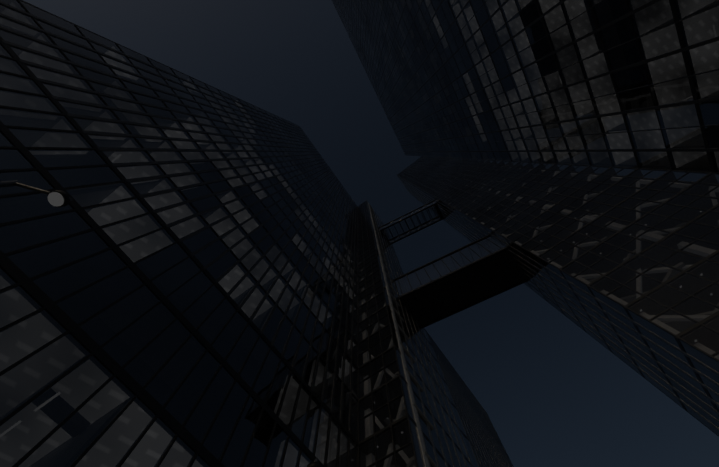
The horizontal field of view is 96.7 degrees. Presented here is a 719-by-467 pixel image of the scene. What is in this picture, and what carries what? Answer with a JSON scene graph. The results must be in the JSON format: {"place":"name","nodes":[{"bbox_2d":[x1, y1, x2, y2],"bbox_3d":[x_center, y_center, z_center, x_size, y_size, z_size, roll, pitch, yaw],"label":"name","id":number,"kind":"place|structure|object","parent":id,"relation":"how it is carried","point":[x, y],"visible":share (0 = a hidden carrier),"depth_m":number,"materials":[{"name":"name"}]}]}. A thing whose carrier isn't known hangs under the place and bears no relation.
{"place":"outdoors","nodes":[
{"label":"outdoors","id":0,"kind":"place"},
{"bbox_2d":[358,201,513,466],"bbox_3d":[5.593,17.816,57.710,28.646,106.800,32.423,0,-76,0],"label":"skyscraper","id":1,"kind":"structure","parent":0,"point":[463,433],"depth_m":31.10,"materials":[{"name":"black glass"}]},
{"bbox_2d":[397,156,718,436],"bbox_3d":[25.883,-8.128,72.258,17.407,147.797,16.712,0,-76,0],"label":"tower","id":2,"kind":"structure","parent":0,"point":[625,269],"depth_m":27.38,"materials":[{"name":"black glass"}]},
{"label":"ground surface","id":3,"kind":"structure","parent":0,"visible":0},
{"bbox_2d":[332,0,718,172],"bbox_3d":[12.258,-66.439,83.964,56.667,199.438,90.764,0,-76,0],"label":"skyscraper","id":4,"kind":"structure","parent":3,"relation":"on","point":[625,83],"depth_m":39.28,"materials":[{"name":"black glass"}]},
{"bbox_3d":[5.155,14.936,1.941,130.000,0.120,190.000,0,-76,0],"label":"plaza paving","id":5,"kind":"structure","parent":0,"visible":0},
{"bbox_2d":[0,180,72,207],"bbox_3d":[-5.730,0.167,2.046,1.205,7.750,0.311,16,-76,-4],"label":"street lamp","id":6,"kind":"object","parent":5,"relation":"on","point":[58,198],"visible":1,"depth_m":5.62,"materials":[{"name":"metal"}]},
{"bbox_2d":[0,0,437,466],"bbox_3d":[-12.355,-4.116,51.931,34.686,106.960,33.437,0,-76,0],"label":"tower","id":7,"kind":"structure","parent":5,"relation":"on","point":[183,272],"depth_m":15.62,"materials":[{"name":"black glass"}]},
{"bbox_2d":[379,201,445,244],"bbox_3d":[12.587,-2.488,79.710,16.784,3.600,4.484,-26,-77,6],"label":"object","id":8,"kind":"structure","parent":7,"relation":"attached to","point":[421,226],"depth_m":78.96,"materials":[{"name":"metal"}]},
{"bbox_2d":[393,235,528,328],"bbox_3d":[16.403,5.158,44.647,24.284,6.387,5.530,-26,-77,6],"label":"skybridge","id":9,"kind":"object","parent":7,"relation":"attached to","point":[484,268],"depth_m":42.27,"materials":[{"name":"metal"}]},
{"bbox_2d":[307,458,321,466],"bbox_3d":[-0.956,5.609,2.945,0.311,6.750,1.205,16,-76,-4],"label":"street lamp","id":10,"kind":"object","parent":5,"relation":"on","point":[315,463],"visible":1,"depth_m":5.92,"materials":[{"name":"metal"}]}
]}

